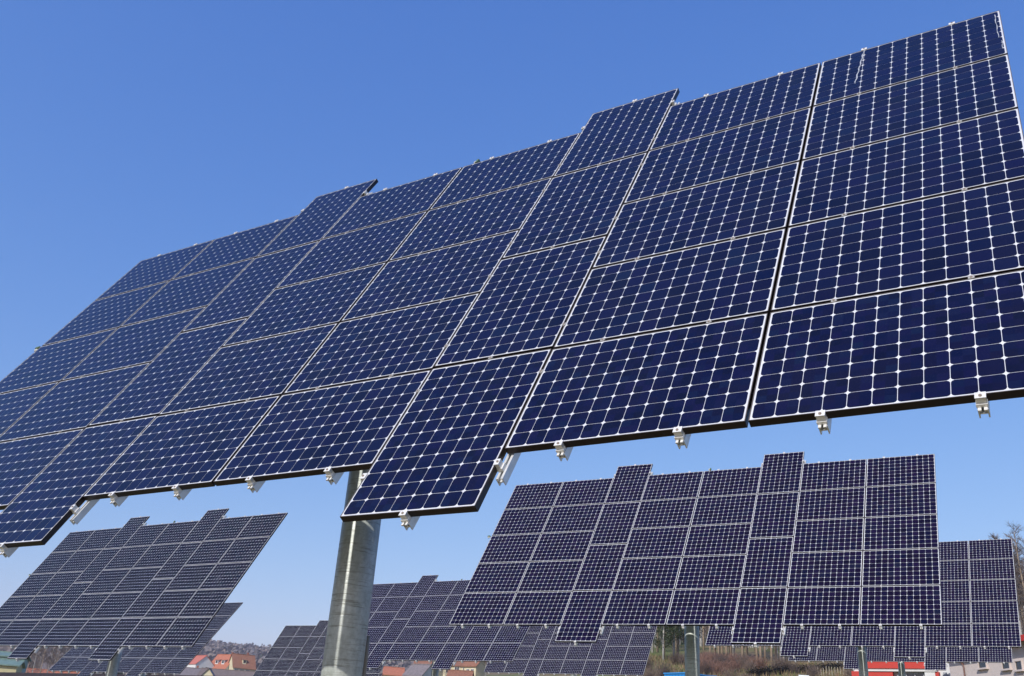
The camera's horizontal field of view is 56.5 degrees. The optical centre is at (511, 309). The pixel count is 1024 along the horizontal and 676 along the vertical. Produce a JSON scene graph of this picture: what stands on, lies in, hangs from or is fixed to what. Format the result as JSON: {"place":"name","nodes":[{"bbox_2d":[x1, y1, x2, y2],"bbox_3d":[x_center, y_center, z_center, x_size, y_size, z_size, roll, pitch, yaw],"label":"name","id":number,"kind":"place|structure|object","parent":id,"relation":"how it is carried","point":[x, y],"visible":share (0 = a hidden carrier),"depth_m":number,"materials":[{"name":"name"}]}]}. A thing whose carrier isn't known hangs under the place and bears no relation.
{"place":"outdoors","nodes":[
{"label":"outdoors","id":0,"kind":"place"},
{"bbox_2d":[0,0,1023,646],"label":"sky","id":1,"kind":"structure","parent":0,"point":[132,132],"materials":[{"name":"blue"}]},
{"bbox_2d":[438,628,948,675],"bbox_3d":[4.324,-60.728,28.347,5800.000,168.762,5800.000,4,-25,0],"label":"ground","id":2,"kind":"structure","parent":0,"point":[682,648],"depth_m":144.38,"materials":[{"name":"green plant"}]},
{"bbox_2d":[0,658,25,672],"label":"house","id":3,"kind":"structure","parent":2,"relation":"on","point":[9,665],"depth_m":120.48,"materials":[{"name":"teal glass"}]},
{"bbox_2d":[0,651,31,672],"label":"house","id":4,"kind":"structure","parent":2,"relation":"on","point":[4,654],"depth_m":134.52,"materials":[{"name":"teal glass"}]},
{"bbox_2d":[28,646,45,672],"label":"tree","id":5,"kind":"object","parent":2,"relation":"on","point":[40,659],"visible":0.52,"depth_m":148.92,"materials":[{"name":"brown plant"}]},
{"bbox_2d":[32,646,57,672],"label":"tree","id":6,"kind":"object","parent":2,"relation":"on","point":[43,659],"visible":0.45,"depth_m":153.50,"materials":[{"name":"beige plant"}]},
{"bbox_2d":[41,662,51,668],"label":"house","id":7,"kind":"structure","parent":2,"relation":"on","point":[44,666],"depth_m":186.95,"materials":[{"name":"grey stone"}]},
{"bbox_2d":[40,647,62,672],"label":"tree","id":8,"kind":"object","parent":2,"relation":"on","point":[52,656],"visible":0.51,"depth_m":162.09,"materials":[{"name":"brown plant"}]},
{"bbox_2d":[26,668,78,673],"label":"house","id":9,"kind":"structure","parent":2,"relation":"on","point":[34,670],"depth_m":170.29,"materials":[{"name":"orange ceramic"}]},
{"bbox_2d":[47,647,64,672],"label":"tree","id":10,"kind":"object","parent":2,"relation":"on","point":[55,656],"visible":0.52,"depth_m":159.74,"materials":[{"name":"beige plant"}]},
{"bbox_2d":[55,647,71,672],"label":"tree","id":11,"kind":"object","parent":2,"relation":"on","point":[63,653],"visible":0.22,"depth_m":155.15,"materials":[{"name":"brown plant"}]},
{"bbox_2d":[0,672,194,675],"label":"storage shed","id":12,"kind":"structure","parent":2,"relation":"on","point":[33,674],"depth_m":87.81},
{"bbox_2d":[0,508,287,675],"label":"solar tracker","id":13,"kind":"object","parent":2,"relation":"on","point":[113,593],"visible":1,"depth_m":31.48,"materials":[{"name":"blue glass"}]},
{"bbox_2d":[48,602,242,675],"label":"solar tracker","id":14,"kind":"object","parent":2,"relation":"on","point":[139,661],"visible":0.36,"depth_m":52.50,"materials":[{"name":"blue glass"}]},
{"bbox_2d":[173,666,200,675],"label":"house","id":15,"kind":"structure","parent":2,"relation":"on","point":[191,671],"depth_m":270.84,"materials":[{"name":"grey stone"}]},
{"bbox_2d":[187,655,214,667],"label":"house","id":16,"kind":"structure","parent":2,"relation":"on","point":[202,661],"depth_m":294.42,"materials":[{"name":"white paint"}]},
{"bbox_2d":[200,667,214,675],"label":"house","id":17,"kind":"structure","parent":2,"relation":"on","point":[208,672],"depth_m":253.78,"materials":[{"name":"beige paint"}]},
{"bbox_2d":[0,639,439,675],"bbox_3d":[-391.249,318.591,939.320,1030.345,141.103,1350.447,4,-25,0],"label":"wood","id":18,"kind":"object","parent":2,"relation":"on","point":[212,649],"visible":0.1,"depth_m":850.55,"materials":[{"name":"brown"}]},
{"bbox_2d":[212,652,233,668],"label":"house","id":19,"kind":"structure","parent":2,"relation":"on","point":[220,661],"depth_m":296.87,"materials":[{"name":"orange ceramic"}]},
{"bbox_2d":[197,668,255,675],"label":"house","id":20,"kind":"structure","parent":2,"relation":"on","point":[222,672],"depth_m":269.44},
{"bbox_2d":[228,653,255,670],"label":"house","id":21,"kind":"structure","parent":2,"relation":"on","point":[245,662],"depth_m":293.51,"materials":[{"name":"brown tile"}]},
{"bbox_2d":[253,620,386,675],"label":"solar tracker","id":22,"kind":"object","parent":2,"relation":"on","point":[297,650],"visible":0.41,"depth_m":71.30,"materials":[{"name":"blue glass"}]},
{"bbox_2d":[382,666,404,675],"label":"house","id":23,"kind":"structure","parent":2,"relation":"on","point":[393,671],"depth_m":231.37,"materials":[{"name":"red ceramic"}]},
{"bbox_2d":[402,663,431,675],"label":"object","id":24,"kind":"structure","parent":2,"relation":"on","point":[418,670],"depth_m":199.45,"materials":[{"name":"grey stone"}]},
{"bbox_2d":[413,661,431,663],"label":"house","id":25,"kind":"structure","parent":2,"relation":"on","point":[422,662],"depth_m":261.50,"materials":[{"name":"brown tile"}]},
{"bbox_2d":[319,575,530,675],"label":"solar tracker","id":26,"kind":"object","parent":2,"relation":"on","point":[409,621],"visible":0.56,"depth_m":46.10,"materials":[{"name":"blue glass"}]},
{"bbox_2d":[443,661,465,675],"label":"house","id":27,"kind":"structure","parent":2,"relation":"on","point":[458,665],"depth_m":222.17,"materials":[{"name":"brown tile"}]},
{"bbox_2d":[446,669,473,675],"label":"house","id":28,"kind":"structure","parent":2,"relation":"on","point":[450,672],"depth_m":190.97,"materials":[{"name":"brown tile"}]},
{"bbox_2d":[462,661,486,675],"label":"house","id":29,"kind":"structure","parent":2,"relation":"on","point":[478,668],"depth_m":219.07,"materials":[{"name":"beige paint"}]},
{"bbox_2d":[0,10,1023,675],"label":"solar tracker","id":30,"kind":"object","parent":2,"relation":"on","point":[826,242],"visible":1,"depth_m":7.63,"materials":[{"name":"blue glass"}]},
{"bbox_2d":[484,626,656,675],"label":"solar tracker","id":31,"kind":"object","parent":2,"relation":"on","point":[622,650],"visible":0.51,"depth_m":60.73,"materials":[{"name":"blue glass"}]},
{"bbox_2d":[645,656,654,669],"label":"shrub","id":32,"kind":"object","parent":2,"relation":"on","point":[649,659],"visible":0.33,"depth_m":109.00,"materials":[{"name":"brown plant"}]},
{"bbox_2d":[644,664,663,675],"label":"shrub","id":33,"kind":"object","parent":2,"relation":"on","point":[649,673],"visible":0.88,"depth_m":99.91,"materials":[{"name":"brown plant"}]},
{"bbox_2d":[656,626,658,651],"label":"tree","id":34,"kind":"object","parent":2,"relation":"on","point":[657,648],"depth_m":137.65,"materials":[{"name":"beige plant"}]},
{"bbox_2d":[655,661,675,675],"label":"shrub","id":35,"kind":"object","parent":2,"relation":"on","point":[667,670],"visible":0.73,"depth_m":102.50,"materials":[{"name":"brown plant"}]},
{"bbox_2d":[653,626,683,660],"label":"tree","id":36,"kind":"object","parent":2,"relation":"on","point":[662,648],"visible":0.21,"depth_m":120.20,"materials":[{"name":"green plant"}]},
{"bbox_2d":[665,652,682,664],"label":"shrub","id":37,"kind":"object","parent":2,"relation":"on","point":[672,662],"visible":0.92,"depth_m":115.42,"materials":[{"name":"brown plant"}]},
{"bbox_2d":[671,650,684,664],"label":"shrub","id":38,"kind":"object","parent":2,"relation":"on","point":[682,659],"visible":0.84,"depth_m":115.15,"materials":[{"name":"brown plant"}]},
{"bbox_2d":[677,628,678,656],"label":"tree","id":39,"kind":"object","parent":2,"relation":"on","point":[678,645],"visible":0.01,"depth_m":125.25,"materials":[{"name":"beige plant"}]},
{"bbox_2d":[656,626,701,654],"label":"tree","id":40,"kind":"object","parent":2,"relation":"on","point":[673,643],"visible":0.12,"depth_m":123.06,"materials":[{"name":"green plant"}]},
{"bbox_2d":[663,672,705,675],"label":"shipping container","id":41,"kind":"object","parent":2,"relation":"on","point":[675,674],"visible":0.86,"depth_m":87.92,"materials":[{"name":"blue metal"}]},
{"bbox_2d":[679,626,706,637],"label":"tree","id":42,"kind":"object","parent":2,"relation":"on","point":[699,632],"depth_m":128.67,"materials":[{"name":"green plant"}]},
{"bbox_2d":[449,451,942,675],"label":"solar tracker","id":43,"kind":"object","parent":2,"relation":"on","point":[839,544],"visible":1,"depth_m":23.02,"materials":[{"name":"blue glass"}]},
{"bbox_2d":[702,626,704,649],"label":"tree","id":44,"kind":"object","parent":2,"relation":"on","point":[703,640],"depth_m":146.11,"materials":[{"name":"beige plant"}]},
{"bbox_2d":[700,656,714,674],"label":"shrub","id":45,"kind":"object","parent":2,"relation":"on","point":[702,664],"visible":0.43,"depth_m":107.33,"materials":[{"name":"brown plant"}]},
{"bbox_2d":[700,659,715,674],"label":"shrub","id":46,"kind":"object","parent":2,"relation":"on","point":[705,666],"visible":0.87,"depth_m":106.42,"materials":[{"name":"brown plant"}]},
{"bbox_2d":[700,650,717,655],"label":"shrub","id":47,"kind":"object","parent":2,"relation":"on","point":[702,654],"visible":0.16,"depth_m":117.38,"materials":[{"name":"brown plant"}]},
{"bbox_2d":[700,651,718,662],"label":"shrub","id":48,"kind":"object","parent":2,"relation":"on","point":[708,657],"visible":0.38,"depth_m":114.53,"materials":[{"name":"brown plant"}]},
{"bbox_2d":[708,662,726,674],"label":"shrub","id":49,"kind":"object","parent":2,"relation":"on","point":[718,669],"visible":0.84,"depth_m":107.06,"materials":[{"name":"brown plant"}]},
{"bbox_2d":[711,654,729,665],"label":"shrub","id":50,"kind":"object","parent":2,"relation":"on","point":[719,660],"visible":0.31,"depth_m":110.12,"materials":[{"name":"brown plant"}]},
{"bbox_2d":[710,653,733,660],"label":"shrub","id":51,"kind":"object","parent":2,"relation":"on","point":[723,657],"visible":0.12,"depth_m":113.35,"materials":[{"name":"brown plant"}]},
{"bbox_2d":[714,659,734,672],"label":"shrub","id":52,"kind":"object","parent":2,"relation":"on","point":[726,666],"visible":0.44,"depth_m":109.26,"materials":[{"name":"brown plant"}]},
{"bbox_2d":[612,652,848,675],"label":"dry grass","id":53,"kind":"structure","parent":2,"relation":"on","point":[659,659],"depth_m":109.80,"materials":[{"name":"brown plant"}]},
{"bbox_2d":[726,652,741,662],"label":"shrub","id":54,"kind":"object","parent":2,"relation":"on","point":[733,656],"visible":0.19,"depth_m":115.98,"materials":[{"name":"brown plant"}]},
{"bbox_2d":[728,660,746,672],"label":"shrub","id":55,"kind":"object","parent":2,"relation":"on","point":[735,666],"visible":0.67,"depth_m":109.82,"materials":[{"name":"brown plant"}]},
{"bbox_2d":[734,652,755,668],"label":"shrub","id":56,"kind":"object","parent":2,"relation":"on","point":[742,658],"visible":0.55,"depth_m":113.30,"materials":[{"name":"brown plant"}]},
{"bbox_2d":[739,659,756,670],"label":"shrub","id":57,"kind":"object","parent":2,"relation":"on","point":[749,665],"visible":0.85,"depth_m":111.17,"materials":[{"name":"brown plant"}]},
{"bbox_2d":[745,653,770,669],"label":"shrub","id":58,"kind":"object","parent":2,"relation":"on","point":[759,663],"visible":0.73,"depth_m":112.18,"materials":[{"name":"brown plant"}]},
{"bbox_2d":[759,646,761,660],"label":"tree","id":59,"kind":"object","parent":2,"relation":"on","point":[760,650],"depth_m":119.37,"materials":[{"name":"beige plant"}]},
{"bbox_2d":[763,646,765,661],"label":"tree","id":60,"kind":"object","parent":2,"relation":"on","point":[764,648],"depth_m":120.14,"materials":[{"name":"beige plant"}]},
{"bbox_2d":[770,646,772,662],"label":"tree","id":61,"kind":"object","parent":2,"relation":"on","point":[771,653],"visible":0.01,"depth_m":120.88,"materials":[{"name":"beige plant"}]},
{"bbox_2d":[768,653,788,669],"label":"shrub","id":62,"kind":"object","parent":2,"relation":"on","point":[776,662],"visible":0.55,"depth_m":111.35,"materials":[{"name":"brown plant"}]},
{"bbox_2d":[777,657,796,667],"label":"shrub","id":63,"kind":"object","parent":2,"relation":"on","point":[786,664],"visible":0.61,"depth_m":110.76,"materials":[{"name":"brown plant"}]},
{"bbox_2d":[744,661,845,675],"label":"hedge","id":64,"kind":"object","parent":2,"relation":"on","point":[777,668],"visible":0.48,"depth_m":109.53,"materials":[{"name":"black plant"}]},
{"bbox_2d":[787,662,802,673],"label":"shrub","id":65,"kind":"object","parent":2,"relation":"on","point":[793,668],"visible":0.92,"depth_m":109.67,"materials":[{"name":"brown plant"}]},
{"bbox_2d":[804,664,822,675],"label":"shrub","id":66,"kind":"object","parent":2,"relation":"on","point":[812,671],"visible":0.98,"depth_m":105.94,"materials":[{"name":"brown plant"}]},
{"bbox_2d":[817,667,849,675],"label":"fence","id":67,"kind":"object","parent":2,"relation":"on","point":[831,669],"visible":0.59,"depth_m":108.12,"materials":[{"name":"brown wood"}]},
{"bbox_2d":[660,575,1023,647],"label":"dense wood","id":68,"kind":"object","parent":2,"relation":"on","point":[705,632],"depth_m":161.37,"materials":[{"name":"brown plant"}]},
{"bbox_2d":[841,666,852,675],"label":"shrub","id":69,"kind":"object","parent":2,"relation":"on","point":[848,673],"visible":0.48,"depth_m":105.89,"materials":[{"name":"brown plant"}]},
{"bbox_2d":[705,538,1020,675],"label":"solar tracker","id":70,"kind":"object","parent":2,"relation":"on","point":[979,602],"visible":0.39,"depth_m":35.99,"materials":[{"name":"blue glass"}]},
{"bbox_2d":[788,627,1012,675],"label":"solar tracker","id":71,"kind":"object","parent":2,"relation":"on","point":[939,658],"visible":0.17,"depth_m":50.76,"materials":[{"name":"blue glass"}]},
{"bbox_2d":[851,662,949,675],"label":"garage hall","id":72,"kind":"structure","parent":2,"relation":"on","point":[891,669],"depth_m":72.85,"materials":[{"name":"red paint"}]},
{"bbox_2d":[897,672,924,675],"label":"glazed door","id":73,"kind":"structure","parent":72,"relation":"in","point":[907,673],"depth_m":72.28,"materials":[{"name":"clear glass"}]},
{"bbox_2d":[949,634,1023,675],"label":"house","id":74,"kind":"structure","parent":2,"relation":"on","point":[1015,667],"depth_m":64.22,"materials":[{"name":"white paint"}]},
{"bbox_2d":[975,663,988,669],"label":"window","id":75,"kind":"structure","parent":74,"relation":"in","point":[981,666],"depth_m":65.42,"materials":[{"name":"white glass"}]},
{"bbox_2d":[999,663,1012,670],"bbox_3d":[32.640,23.509,63.113,0.240,0.718,1.114,7,-25,-7],"label":"window","id":76,"kind":"structure","parent":74,"relation":"in","point":[1007,666],"depth_m":63.06,"materials":[{"name":"white glass"}]},
{"bbox_2d":[1012,660,1023,671],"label":"window","id":77,"kind":"structure","parent":74,"relation":"in","point":[1018,664],"depth_m":61.88,"materials":[{"name":"white glass"}]},
{"bbox_2d":[989,533,1022,572],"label":"tree","id":78,"kind":"object","parent":2,"relation":"on","point":[994,536],"visible":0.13,"depth_m":123.99,"materials":[{"name":"beige plant"}]},
{"bbox_2d":[1005,519,1023,596],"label":"tree","id":79,"kind":"object","parent":2,"relation":"on","point":[1016,560],"visible":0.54,"depth_m":112.83,"materials":[{"name":"beige plant"}]},
{"bbox_2d":[1005,535,1023,634],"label":"tree","id":80,"kind":"object","parent":2,"relation":"on","point":[1017,576],"visible":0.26,"depth_m":108.78,"materials":[{"name":"brown plant"}]},
{"bbox_2d":[1013,542,1023,632],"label":"tree","id":81,"kind":"object","parent":2,"relation":"on","point":[1020,609],"visible":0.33,"depth_m":112.11,"materials":[{"name":"beige plant"}]},
{"bbox_2d":[1014,561,1023,617],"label":"tree","id":82,"kind":"object","parent":2,"relation":"on","point":[1023,597],"visible":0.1,"depth_m":111.01,"materials":[{"name":"brown plant"}]},
{"bbox_2d":[1015,537,1023,592],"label":"tree","id":83,"kind":"object","parent":2,"relation":"on","point":[1021,552],"visible":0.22,"depth_m":115.67,"materials":[{"name":"plant"}]}
]}

